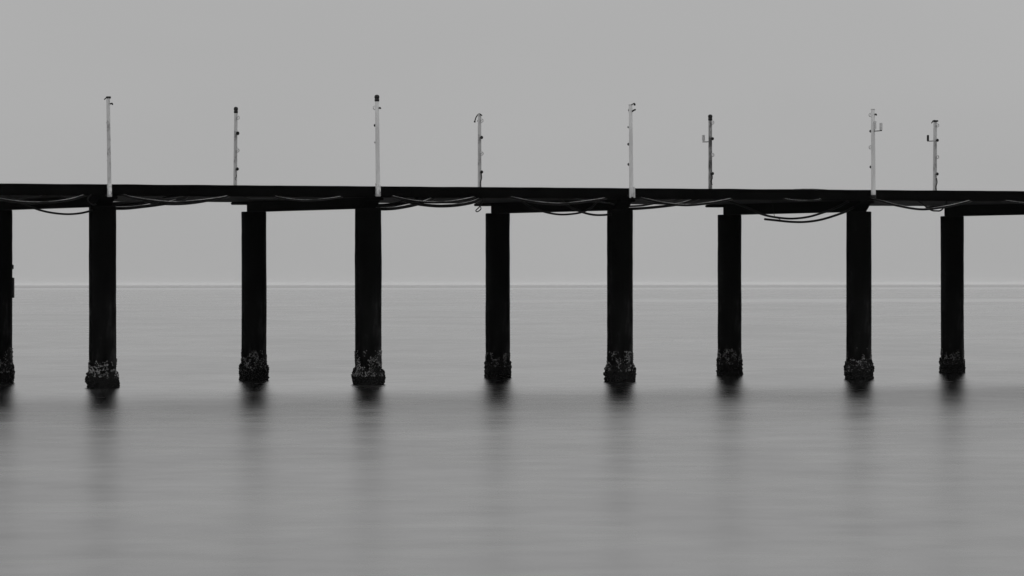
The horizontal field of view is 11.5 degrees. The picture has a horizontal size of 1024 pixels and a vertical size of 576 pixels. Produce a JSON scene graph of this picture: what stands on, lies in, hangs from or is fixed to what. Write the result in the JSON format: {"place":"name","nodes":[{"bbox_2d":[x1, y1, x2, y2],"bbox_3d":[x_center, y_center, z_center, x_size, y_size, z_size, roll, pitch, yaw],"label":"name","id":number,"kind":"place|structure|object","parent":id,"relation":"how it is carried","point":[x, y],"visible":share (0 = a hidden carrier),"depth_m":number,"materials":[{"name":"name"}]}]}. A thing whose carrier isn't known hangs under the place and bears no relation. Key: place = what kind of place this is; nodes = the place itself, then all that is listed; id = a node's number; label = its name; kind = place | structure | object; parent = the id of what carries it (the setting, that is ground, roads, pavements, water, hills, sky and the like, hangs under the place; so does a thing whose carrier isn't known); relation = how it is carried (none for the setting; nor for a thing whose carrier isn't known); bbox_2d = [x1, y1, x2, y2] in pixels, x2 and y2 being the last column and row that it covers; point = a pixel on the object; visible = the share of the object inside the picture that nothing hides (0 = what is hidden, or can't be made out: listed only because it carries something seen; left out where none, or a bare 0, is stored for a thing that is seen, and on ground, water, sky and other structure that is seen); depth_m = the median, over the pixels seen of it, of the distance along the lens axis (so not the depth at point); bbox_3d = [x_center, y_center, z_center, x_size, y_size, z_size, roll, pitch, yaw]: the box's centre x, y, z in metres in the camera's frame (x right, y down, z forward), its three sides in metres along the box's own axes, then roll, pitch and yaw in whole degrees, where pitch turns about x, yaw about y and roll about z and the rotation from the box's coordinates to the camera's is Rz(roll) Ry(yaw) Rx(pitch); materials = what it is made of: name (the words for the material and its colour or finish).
{"place":"outdoors","nodes":[
{"label":"outdoors","id":0,"kind":"place"},
{"bbox_2d":[0,284,1023,575],"bbox_3d":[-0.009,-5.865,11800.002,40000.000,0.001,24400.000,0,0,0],"label":"water","id":1,"kind":"structure","parent":0,"point":[186,450],"depth_m":95.77,"materials":[{"name":"grey liquid"}]},
{"bbox_2d":[0,183,1023,387],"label":"pier","id":2,"kind":"structure","parent":1,"relation":"in","point":[362,201],"depth_m":155.31,"materials":[{"name":"concrete"}]},
{"bbox_2d":[2,195,45,200],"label":"sagging cable","id":3,"kind":"object","parent":2,"relation":"hanging from","point":[24,198],"visible":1,"depth_m":144.22,"materials":[{"name":"black rubber"}]},
{"bbox_2d":[0,195,85,203],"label":"sagging cable","id":4,"kind":"object","parent":2,"relation":"hanging from","point":[42,202],"visible":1,"depth_m":144.41,"materials":[{"name":"black rubber"}]},
{"bbox_2d":[6,195,92,214],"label":"sagging cable","id":5,"kind":"object","parent":2,"relation":"hanging from","point":[50,212],"visible":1,"depth_m":144.93,"materials":[{"name":"black rubber"}]},
{"bbox_2d":[104,96,112,196],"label":"deck post","id":6,"kind":"object","parent":2,"relation":"attached to","point":[109,184],"visible":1,"depth_m":145.31,"materials":[{"name":"metal"}]},
{"bbox_2d":[111,196,176,206],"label":"sagging cable","id":7,"kind":"object","parent":2,"relation":"hanging from","point":[127,204],"visible":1,"depth_m":146.42,"materials":[{"name":"black rubber"}]},
{"bbox_2d":[112,196,188,203],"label":"sagging cable","id":8,"kind":"object","parent":2,"relation":"hanging from","point":[147,201],"visible":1,"depth_m":146.03,"materials":[{"name":"black rubber"}]},
{"bbox_2d":[116,197,187,209],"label":"sagging cable","id":9,"kind":"object","parent":2,"relation":"hanging from","point":[140,206],"visible":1,"depth_m":145.99,"materials":[{"name":"black rubber"}]},
{"bbox_2d":[133,196,213,204],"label":"sagging cable","id":10,"kind":"object","parent":2,"relation":"hanging from","point":[176,204],"visible":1,"depth_m":146.57,"materials":[{"name":"black rubber"}]},
{"bbox_2d":[121,194,229,203],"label":"sagging cable","id":11,"kind":"object","parent":2,"relation":"hanging from","point":[172,202],"visible":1,"depth_m":146.32,"materials":[{"name":"black rubber"}]},
{"bbox_2d":[233,107,239,184],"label":"deck post","id":12,"kind":"object","parent":2,"relation":"attached to","point":[236,168],"visible":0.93,"depth_m":157.98,"materials":[{"name":"metal"}]},
{"bbox_2d":[244,197,277,199],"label":"sagging cable","id":13,"kind":"object","parent":2,"relation":"hanging from","point":[261,198],"visible":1,"depth_m":147.67,"materials":[{"name":"black rubber"}]},
{"bbox_2d":[273,196,342,201],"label":"sagging cable","id":14,"kind":"object","parent":2,"relation":"hanging from","point":[308,200],"visible":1,"depth_m":148.37,"materials":[{"name":"black rubber"}]},
{"bbox_2d":[373,95,380,195],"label":"deck post","id":15,"kind":"object","parent":2,"relation":"attached to","point":[377,156],"visible":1,"depth_m":149.36,"materials":[{"name":"grey metal"}]},
{"bbox_2d":[377,198,427,206],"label":"sagging cable","id":16,"kind":"object","parent":2,"relation":"hanging from","point":[399,203],"visible":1,"depth_m":150.42,"materials":[{"name":"grey rubber"}]},
{"bbox_2d":[375,198,435,210],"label":"sagging cable","id":17,"kind":"object","parent":2,"relation":"hanging from","point":[400,207],"visible":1,"depth_m":149.96,"materials":[{"name":"black rubber"}]},
{"bbox_2d":[391,196,475,203],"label":"sagging cable","id":18,"kind":"object","parent":2,"relation":"hanging from","point":[432,202],"visible":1,"depth_m":150.30,"materials":[{"name":"black rubber"}]},
{"bbox_2d":[398,198,482,207],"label":"sagging cable","id":19,"kind":"object","parent":2,"relation":"hanging from","point":[450,205],"visible":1,"depth_m":150.54,"materials":[{"name":"black rubber"}]},
{"bbox_2d":[473,199,482,211],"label":"strap loop","id":20,"kind":"object","parent":2,"relation":"hanging from","point":[479,206],"visible":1,"depth_m":151.13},
{"bbox_2d":[474,113,483,186],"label":"deck post","id":21,"kind":"object","parent":2,"relation":"attached to","point":[480,137],"visible":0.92,"depth_m":162.05,"materials":[{"name":"metal"}]},
{"bbox_2d":[509,196,606,204],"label":"sagging cable","id":22,"kind":"object","parent":2,"relation":"hanging from","point":[550,203],"visible":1,"depth_m":152.24,"materials":[{"name":"black rubber"}]},
{"bbox_2d":[520,201,596,215],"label":"sagging cable","id":23,"kind":"object","parent":2,"relation":"hanging from","point":[543,211],"visible":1,"depth_m":152.68,"materials":[{"name":"black rubber"}]},
{"bbox_2d":[559,199,611,215],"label":"sagging cable","id":24,"kind":"object","parent":2,"relation":"hanging from","point":[575,209],"visible":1,"depth_m":153.14,"materials":[{"name":"black rubber"}]},
{"bbox_2d":[572,198,614,204],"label":"sagging cable","id":25,"kind":"object","parent":2,"relation":"hanging from","point":[595,201],"visible":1,"depth_m":153.06,"materials":[{"name":"black rubber"}]},
{"bbox_2d":[627,103,635,197],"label":"deck post","id":26,"kind":"object","parent":2,"relation":"attached to","point":[630,165],"visible":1,"depth_m":153.41,"materials":[{"name":"grey metal"}]},
{"bbox_2d":[630,199,681,206],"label":"sagging cable","id":27,"kind":"object","parent":2,"relation":"hanging from","point":[654,203],"visible":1,"depth_m":154.00,"materials":[{"name":"grey rubber"}]},
{"bbox_2d":[626,199,699,209],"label":"sagging cable","id":28,"kind":"object","parent":2,"relation":"hanging from","point":[658,206],"visible":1,"depth_m":154.07,"materials":[{"name":"black rubber"}]},
{"bbox_2d":[639,197,731,205],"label":"sagging cable","id":29,"kind":"object","parent":2,"relation":"hanging from","point":[675,204],"visible":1,"depth_m":154.35,"materials":[{"name":"black rubber"}]},
{"bbox_2d":[702,114,713,188],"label":"deck post","id":30,"kind":"object","parent":2,"relation":"attached to","point":[710,156],"visible":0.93,"depth_m":166.08,"materials":[{"name":"metal"}]},
{"bbox_2d":[727,200,848,219],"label":"sagging cable","id":31,"kind":"object","parent":2,"relation":"hanging from","point":[787,218],"visible":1,"depth_m":156.99,"materials":[{"name":"black rubber"}]},
{"bbox_2d":[783,198,821,201],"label":"sagging cable","id":32,"kind":"object","parent":2,"relation":"hanging from","point":[802,200],"visible":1,"depth_m":156.37,"materials":[{"name":"black rubber"}]},
{"bbox_2d":[764,206,853,222],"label":"cable","id":33,"kind":"object","parent":2,"relation":"hanging from","point":[817,220],"visible":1,"depth_m":157.14,"materials":[{"name":"black rubber"}]},
{"bbox_2d":[869,109,882,197],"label":"deck post","id":34,"kind":"object","parent":2,"relation":"attached to","point":[872,147],"visible":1,"depth_m":157.48,"materials":[{"name":"grey metal"}]},
{"bbox_2d":[870,199,971,209],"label":"sagging cable","id":35,"kind":"object","parent":2,"relation":"hanging from","point":[913,208],"visible":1,"depth_m":158.37,"materials":[{"name":"black rubber"}]},
{"bbox_2d":[927,120,938,189],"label":"deck post","id":36,"kind":"object","parent":2,"relation":"attached to","point":[935,155],"visible":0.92,"depth_m":170.20,"materials":[{"name":"metal"}]},
{"bbox_2d":[918,201,947,211],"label":"sagging cable","id":37,"kind":"object","parent":2,"relation":"hanging from","point":[933,210],"visible":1,"depth_m":158.72,"materials":[{"name":"black rubber"}]},
{"bbox_2d":[1003,200,1023,203],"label":"sagging cable","id":38,"kind":"object","parent":2,"relation":"hanging from","point":[1013,201],"visible":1,"depth_m":160.04,"materials":[{"name":"black rubber"}]},
{"bbox_2d":[0,0,1023,284],"label":"sky","id":39,"kind":"structure","parent":0,"point":[790,89],"materials":[{"name":"grey"}]}
]}

